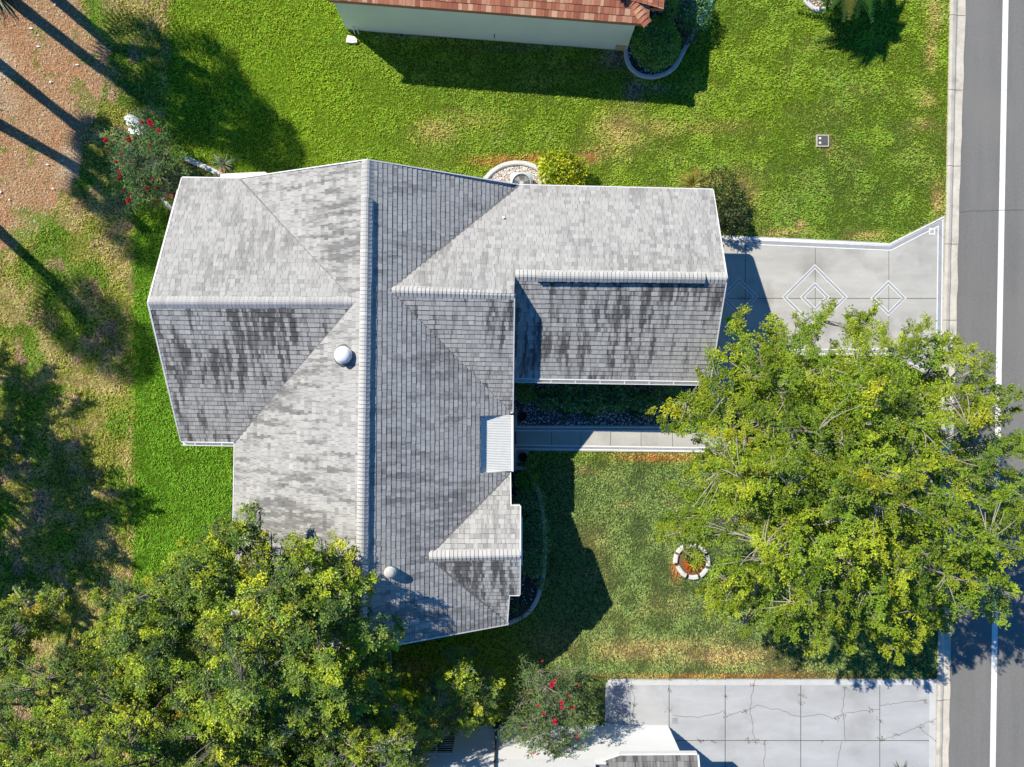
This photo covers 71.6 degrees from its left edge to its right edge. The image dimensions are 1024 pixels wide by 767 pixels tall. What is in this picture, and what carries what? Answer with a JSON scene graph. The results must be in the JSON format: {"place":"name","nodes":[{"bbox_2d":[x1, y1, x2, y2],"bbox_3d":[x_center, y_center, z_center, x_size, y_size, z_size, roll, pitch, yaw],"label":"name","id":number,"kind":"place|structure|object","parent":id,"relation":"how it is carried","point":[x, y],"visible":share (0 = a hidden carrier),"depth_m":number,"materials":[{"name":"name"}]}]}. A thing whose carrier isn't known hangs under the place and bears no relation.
{"place":"outdoors","nodes":[
{"label":"outdoors","id":0,"kind":"place"},
{"bbox_2d":[0,0,964,766],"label":"lawn","id":1,"kind":"structure","parent":0,"point":[28,56],"depth_m":28.41,"materials":[{"name":"plant"}]},
{"bbox_2d":[0,0,26,28],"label":"palmetto","id":2,"kind":"object","parent":1,"relation":"on","point":[7,2],"visible":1,"depth_m":28.26,"materials":[{"name":"green plant"}]},
{"bbox_2d":[0,578,71,685],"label":"oak tree","id":3,"kind":"object","parent":1,"relation":"on","point":[22,608],"visible":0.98,"depth_m":24.39,"materials":[{"name":"green plant"}]},
{"bbox_2d":[0,0,110,246],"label":"pine straw","id":4,"kind":"object","parent":1,"relation":"on","point":[16,132],"visible":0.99,"depth_m":28.38,"materials":[{"name":"brown plant"}]},
{"bbox_2d":[125,114,143,135],"bbox_3d":[-14.890,-10.196,28.170,0.806,0.460,0.807,0,90,0],"label":"boulder","id":5,"kind":"object","parent":1,"relation":"on","point":[130,116],"visible":0.45,"depth_m":27.94,"materials":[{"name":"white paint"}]},
{"bbox_2d":[98,107,198,215],"bbox_3d":[-13.697,-8.361,26.745,3.822,3.509,4.211,0,90,0],"label":"crape myrtle","id":6,"kind":"object","parent":1,"relation":"on","point":[137,162],"visible":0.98,"depth_m":26.16,"materials":[{"name":"green plant"}]},
{"bbox_2d":[0,639,306,766],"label":"oak tree","id":7,"kind":"object","parent":1,"relation":"on","point":[143,718],"visible":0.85,"depth_m":22.15,"materials":[{"name":"green plant"}]},
{"bbox_2d":[161,195,171,210],"bbox_3d":[-13.856,-7.296,28.355,0.174,0.150,0.890,-38,90,0],"label":"bed edging","id":8,"kind":"object","parent":1,"relation":"on","point":[169,206],"visible":0.4,"depth_m":28.28,"materials":[{"name":"paint"}]},
{"bbox_2d":[207,150,238,175],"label":"spiky plant","id":9,"kind":"object","parent":1,"relation":"on","point":[223,163],"visible":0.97,"depth_m":28.26,"materials":[{"name":"green plant"}]},
{"bbox_2d":[79,500,406,747],"bbox_3d":[-8.295,8.507,24.155,9.719,8.689,8.694,-31,90,0],"label":"oak tree","id":10,"kind":"object","parent":1,"relation":"on","point":[267,598],"visible":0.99,"depth_m":21.58,"materials":[{"name":"green plant"}]},
{"bbox_2d":[346,35,356,43],"bbox_3d":[-6.395,-13.740,28.348,0.430,0.105,0.300,0,90,0],"label":"splash block","id":11,"kind":"object","parent":1,"relation":"on","point":[351,39],"depth_m":28.31,"materials":[{"name":"white paint"}]},
{"bbox_2d":[272,691,443,766],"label":"oak tree","id":12,"kind":"object","parent":1,"relation":"on","point":[377,731],"visible":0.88,"depth_m":23.53,"materials":[{"name":"green plant"}]},
{"bbox_2d":[147,159,727,650],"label":"house","id":13,"kind":"structure","parent":1,"relation":"on","point":[351,353],"depth_m":24.13,"materials":[{"name":"grey"}]},
{"bbox_2d":[409,645,506,747],"bbox_3d":[-2.067,11.482,26.341,3.972,4.317,3.425,-44,90,0],"label":"tree","id":14,"kind":"object","parent":1,"relation":"on","point":[445,703],"visible":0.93,"depth_m":25.32,"materials":[{"name":"green plant"}]},
{"bbox_2d":[258,722,699,766],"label":"house","id":15,"kind":"structure","parent":1,"relation":"on","point":[631,746],"depth_m":26.45,"materials":[{"name":"white paint"}]},
{"bbox_2d":[419,735,456,753],"bbox_3d":[-2.822,13.658,26.855,1.344,1.390,0.056,0,90,0],"label":"window","id":16,"kind":"structure","parent":15,"relation":"in","point":[446,745],"depth_m":26.73,"materials":[{"name":"metal"}]},
{"bbox_2d":[328,0,663,50],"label":"house","id":17,"kind":"structure","parent":1,"relation":"on","point":[604,24],"depth_m":26.73,"materials":[{"name":"paint"}]},
{"bbox_2d":[510,407,514,471],"bbox_3d":[-0.577,2.250,28.405,1.394,0.110,2.600,0,90,0],"label":"entry pad","id":18,"kind":"object","parent":1,"relation":"on","point":[513,413],"visible":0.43,"depth_m":28.35,"materials":[{"name":"concrete"}]},
{"bbox_2d":[516,451,528,462],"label":"stepping slab","id":19,"kind":"structure","parent":1,"relation":"on","point":[517,454],"depth_m":28.36,"materials":[{"name":"concrete"}]},
{"bbox_2d":[518,452,527,461],"bbox_3d":[0.440,2.898,28.061,0.413,0.617,0.441,0,90,0],"label":"plant pot","id":20,"kind":"object","parent":19,"relation":"on","point":[522,456],"visible":0.99,"depth_m":27.95,"materials":[{"name":"black ceramic"}]},
{"bbox_2d":[521,453,537,470],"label":"leafy plant","id":21,"kind":"object","parent":1,"relation":"on","point":[532,466],"visible":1,"depth_m":27.91,"materials":[{"name":"green plant"}]},
{"bbox_2d":[495,654,600,759],"bbox_3d":[1.309,12.189,26.465,3.694,4.071,4.496,10,90,0],"label":"crape myrtle","id":22,"kind":"object","parent":1,"relation":"on","point":[561,702],"visible":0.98,"depth_m":25.62,"materials":[{"name":"green plant"}]},
{"bbox_2d":[535,147,589,184],"bbox_3d":[1.963,-8.269,27.777,2.177,1.332,1.914,0,90,0],"label":"lime shrub","id":23,"kind":"object","parent":1,"relation":"on","point":[575,160],"visible":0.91,"depth_m":27.50,"materials":[{"name":"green plant"}]},
{"bbox_2d":[516,425,734,452],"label":"walkway","id":24,"kind":"structure","parent":1,"relation":"on","point":[601,438],"depth_m":28.37,"materials":[{"name":"concrete"}]},
{"bbox_2d":[669,164,709,187],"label":"grass clump","id":25,"kind":"object","parent":1,"relation":"on","point":[692,181],"visible":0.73,"depth_m":28.22,"materials":[{"name":"green plant"}]},
{"bbox_2d":[694,165,746,219],"bbox_3d":[8.213,-7.462,27.834,2.074,1.249,2.204,0,90,0],"label":"shrub","id":26,"kind":"object","parent":1,"relation":"on","point":[734,189],"visible":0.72,"depth_m":27.56,"materials":[{"name":"green plant"}]},
{"bbox_2d":[715,359,732,424],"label":"side walk","id":27,"kind":"structure","parent":1,"relation":"on","point":[727,365],"depth_m":28.37,"materials":[{"name":"concrete"}]},
{"bbox_2d":[515,298,942,766],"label":"joint bed","id":28,"kind":"object","parent":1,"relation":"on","point":[725,740],"visible":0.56,"depth_m":28.39,"materials":[{"name":"grey concrete"}]},
{"bbox_2d":[515,220,941,449],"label":"painted bands","id":29,"kind":"object","parent":28,"relation":"on","point":[939,223],"visible":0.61,"depth_m":28.37,"materials":[{"name":"white paint"}]},
{"bbox_2d":[515,217,943,470],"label":"painted lines","id":30,"kind":"object","parent":29,"relation":"on","point":[829,242],"visible":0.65,"depth_m":28.36,"materials":[{"name":"white paint"}]},
{"bbox_2d":[716,198,750,240],"bbox_3d":[8.435,-6.433,27.786,1.685,1.451,1.710,-34,90,0],"label":"shrub","id":31,"kind":"object","parent":1,"relation":"on","point":[723,222],"visible":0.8,"depth_m":27.51,"materials":[{"name":"green plant"}]},
{"bbox_2d":[816,135,828,146],"bbox_3d":[12.400,-9.690,28.369,0.500,0.102,0.480,0,90,0],"label":"meter box","id":32,"kind":"object","parent":1,"relation":"on","point":[822,140],"visible":1,"depth_m":28.33,"materials":[{"name":"grey concrete"}]},
{"bbox_2d":[645,297,1023,666],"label":"shade tree","id":33,"kind":"object","parent":1,"relation":"on","point":[848,473],"visible":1,"depth_m":22.46,"materials":[{"name":"green plant"}]},
{"bbox_2d":[936,0,965,766],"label":"kerb","id":34,"kind":"structure","parent":1,"relation":"on","point":[955,73],"depth_m":28.38,"materials":[{"name":"concrete"}]},
{"bbox_2d":[166,0,831,620],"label":"bed soil","id":35,"kind":"structure","parent":0,"point":[530,586],"depth_m":28.38,"materials":[{"name":"brown soil"}]},
{"bbox_2d":[184,157,223,176],"bbox_3d":[-12.290,-8.652,28.355,1.650,0.150,0.207,25,90,0],"label":"bed edging","id":36,"kind":"object","parent":35,"relation":"on","point":[203,166],"visible":0.92,"depth_m":28.28,"materials":[{"name":"paint"}]},
{"bbox_2d":[484,160,546,181],"bbox_3d":[0.082,-8.286,28.355,2.813,0.150,1.214,0,90,0],"label":"bed edging","id":37,"kind":"object","parent":35,"relation":"on","point":[490,173],"visible":0.61,"depth_m":28.28,"materials":[{"name":"paint"}]},
{"bbox_2d":[509,596,531,623],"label":"spiky plant","id":38,"kind":"object","parent":35,"relation":"on","point":[518,610],"visible":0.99,"depth_m":28.22,"materials":[{"name":"green plant"}]},
{"bbox_2d":[514,383,536,403],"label":"round shrub","id":39,"kind":"object","parent":35,"relation":"on","point":[524,389],"visible":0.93,"depth_m":27.74,"materials":[{"name":"green plant"}]},
{"bbox_2d":[513,469,540,493],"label":"leafy shrub","id":40,"kind":"object","parent":35,"relation":"on","point":[531,479],"visible":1,"depth_m":27.80,"materials":[{"name":"green plant"}]},
{"bbox_2d":[508,465,546,624],"bbox_3d":[0.689,6.486,28.365,1.422,0.130,6.375,3,90,0],"label":"bed edging","id":41,"kind":"object","parent":35,"relation":"on","point":[534,603],"visible":0.6,"depth_m":28.30,"materials":[{"name":"grey concrete"}]},
{"bbox_2d":[512,486,546,516],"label":"leafy shrub","id":42,"kind":"object","parent":35,"relation":"on","point":[530,499],"visible":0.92,"depth_m":27.68,"materials":[{"name":"green plant"}]},
{"bbox_2d":[521,551,548,578],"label":"leafy shrub","id":43,"kind":"object","parent":35,"relation":"on","point":[527,565],"visible":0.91,"depth_m":27.68,"materials":[{"name":"green plant"}]},
{"bbox_2d":[521,510,551,540],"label":"leafy shrub","id":44,"kind":"object","parent":35,"relation":"on","point":[535,522],"visible":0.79,"depth_m":27.60,"materials":[{"name":"green plant"}]},
{"bbox_2d":[523,529,554,559],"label":"leafy shrub","id":45,"kind":"object","parent":35,"relation":"on","point":[535,542],"visible":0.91,"depth_m":27.58,"materials":[{"name":"green plant"}]},
{"bbox_2d":[535,578,548,590],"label":"leafy shrub","id":46,"kind":"object","parent":35,"relation":"on","point":[540,583],"visible":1,"depth_m":27.97,"materials":[{"name":"green plant"}]},
{"bbox_2d":[532,387,562,413],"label":"leafy shrub","id":47,"kind":"object","parent":35,"relation":"on","point":[543,401],"visible":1,"depth_m":27.62,"materials":[{"name":"green plant"}]},
{"bbox_2d":[555,404,572,421],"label":"grass clump","id":48,"kind":"object","parent":35,"relation":"on","point":[563,411],"visible":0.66,"depth_m":28.28,"materials":[{"name":"green plant"}]},
{"bbox_2d":[553,383,587,413],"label":"leafy shrub","id":49,"kind":"object","parent":35,"relation":"on","point":[568,397],"visible":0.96,"depth_m":27.62,"materials":[{"name":"green plant"}]},
{"bbox_2d":[581,408,600,422],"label":"grass clump","id":50,"kind":"object","parent":35,"relation":"on","point":[588,415],"visible":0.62,"depth_m":28.26,"materials":[{"name":"green plant"}]},
{"bbox_2d":[576,384,614,415],"bbox_3d":[3.240,0.649,27.876,1.350,1.128,1.381,-35,90,0],"label":"leafy shrub","id":51,"kind":"object","parent":35,"relation":"on","point":[589,396],"visible":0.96,"depth_m":27.64,"materials":[{"name":"green plant"}]},
{"bbox_2d":[599,384,635,414],"bbox_3d":[4.153,0.593,27.879,1.348,1.124,1.305,19,90,0],"label":"leafy shrub","id":52,"kind":"object","parent":35,"relation":"on","point":[614,391],"visible":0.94,"depth_m":27.61,"materials":[{"name":"green plant"}]},
{"bbox_2d":[622,408,642,421],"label":"grass clump","id":53,"kind":"object","parent":35,"relation":"on","point":[634,412],"visible":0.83,"depth_m":28.25,"materials":[{"name":"green plant"}]},
{"bbox_2d":[627,387,654,412],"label":"leafy shrub","id":54,"kind":"object","parent":35,"relation":"on","point":[642,402],"visible":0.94,"depth_m":27.60,"materials":[{"name":"green plant"}]},
{"bbox_2d":[643,412,653,420],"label":"leafy plant","id":55,"kind":"object","parent":35,"relation":"on","point":[648,416],"visible":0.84,"depth_m":28.19,"materials":[{"name":"green plant"}]},
{"bbox_2d":[629,15,681,73],"bbox_3d":[5.548,-13.142,27.574,2.089,1.732,2.165,0,90,0],"label":"round shrub","id":56,"kind":"object","parent":35,"relation":"on","point":[667,26],"visible":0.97,"depth_m":27.12,"materials":[{"name":"green plant"}]},
{"bbox_2d":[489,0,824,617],"bbox_3d":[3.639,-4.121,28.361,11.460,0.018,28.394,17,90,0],"label":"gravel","id":57,"kind":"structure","parent":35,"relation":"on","point":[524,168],"depth_m":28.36,"materials":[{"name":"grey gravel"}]},
{"bbox_2d":[510,172,532,183],"bbox_3d":[0.370,-7.798,27.975,0.877,0.750,0.877,0,90,0],"label":"air conditioner","id":58,"kind":"object","parent":57,"relation":"on","point":[521,177],"visible":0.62,"depth_m":27.65,"materials":[{"name":"grey metal"}]},
{"bbox_2d":[517,411,526,420],"bbox_3d":[0.391,1.304,28.065,0.427,0.611,0.426,0,90,0],"label":"plant pot","id":59,"kind":"object","parent":57,"relation":"on","point":[521,415],"visible":1,"depth_m":27.95,"materials":[{"name":"black ceramic"}]},
{"bbox_2d":[624,1,712,79],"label":"bed edging","id":60,"kind":"object","parent":35,"relation":"on","point":[632,69],"visible":0.88,"depth_m":28.28,"materials":[{"name":"grey concrete"}]},
{"bbox_2d":[651,385,685,412],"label":"round shrub","id":61,"kind":"object","parent":35,"relation":"on","point":[658,388],"visible":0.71,"depth_m":27.58,"materials":[{"name":"green plant"}]},
{"bbox_2d":[658,0,678,29],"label":"upright shrub","id":62,"kind":"object","parent":35,"relation":"on","point":[669,13],"visible":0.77,"depth_m":27.09,"materials":[{"name":"green plant"}]},
{"bbox_2d":[679,15,698,47],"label":"shrub","id":63,"kind":"object","parent":35,"relation":"on","point":[689,32],"visible":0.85,"depth_m":27.98,"materials":[{"name":"green plant"}]},
{"bbox_2d":[673,543,710,579],"bbox_3d":[7.173,7.109,28.355,1.485,0.150,1.457,0,90,0],"label":"bed edging","id":64,"kind":"object","parent":35,"relation":"on","point":[703,572],"visible":0.78,"depth_m":28.28,"materials":[{"name":"paint"}]},
{"bbox_2d":[670,0,715,32],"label":"loose shrub","id":65,"kind":"object","parent":35,"relation":"on","point":[694,16],"visible":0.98,"depth_m":27.57,"materials":[{"name":"green plant"}]},
{"bbox_2d":[682,545,703,563],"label":"leafy plant","id":66,"kind":"object","parent":35,"relation":"on","point":[689,553],"visible":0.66,"depth_m":27.98,"materials":[{"name":"green plant"}]},
{"bbox_2d":[681,550,704,574],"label":"flower clump","id":67,"kind":"object","parent":35,"relation":"on","point":[688,566],"visible":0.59,"depth_m":28.27,"materials":[{"name":"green plant"}]},
{"bbox_2d":[803,0,826,12],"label":"bed edging","id":68,"kind":"object","parent":35,"relation":"on","point":[809,5],"visible":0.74,"depth_m":28.29,"materials":[{"name":"paint"}]},
{"bbox_2d":[820,0,840,21],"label":"leafy plant","id":69,"kind":"object","parent":35,"relation":"on","point":[828,10],"visible":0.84,"depth_m":27.76,"materials":[{"name":"green plant"}]},
{"bbox_2d":[807,0,874,22],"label":"cycad","id":70,"kind":"object","parent":35,"relation":"on","point":[854,4],"visible":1,"depth_m":26.70,"materials":[{"name":"green plant"}]},
{"bbox_2d":[605,679,936,766],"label":"driveway","id":71,"kind":"structure","parent":0,"point":[653,704],"depth_m":28.37,"materials":[{"name":"concrete"}]},
{"bbox_2d":[606,686,677,723],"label":"slate patches","id":72,"kind":"object","parent":71,"relation":"on","point":[621,701],"visible":1,"depth_m":28.37,"materials":[{"name":"grey concrete"}]},
{"bbox_2d":[608,680,935,766],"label":"pale border","id":73,"kind":"object","parent":71,"relation":"on","point":[932,699],"visible":1,"depth_m":28.37,"materials":[{"name":"concrete"}]},
{"bbox_2d":[628,683,934,744],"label":"weeds","id":74,"kind":"object","parent":71,"relation":"on","point":[799,704],"visible":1,"depth_m":28.36,"materials":[{"name":"green plant"}]},
{"bbox_2d":[717,215,944,375],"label":"driveway","id":75,"kind":"structure","parent":0,"point":[908,270],"depth_m":28.37,"materials":[{"name":"concrete"}]},
{"bbox_2d":[948,0,1023,766],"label":"road","id":76,"kind":"structure","parent":0,"point":[970,677],"depth_m":28.39,"materials":[{"name":"grey asphalt"}]},
{"bbox_2d":[990,0,1008,766],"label":"road line","id":77,"kind":"object","parent":76,"relation":"on","point":[999,330],"visible":0.83,"depth_m":28.38,"materials":[{"name":"white paint"}]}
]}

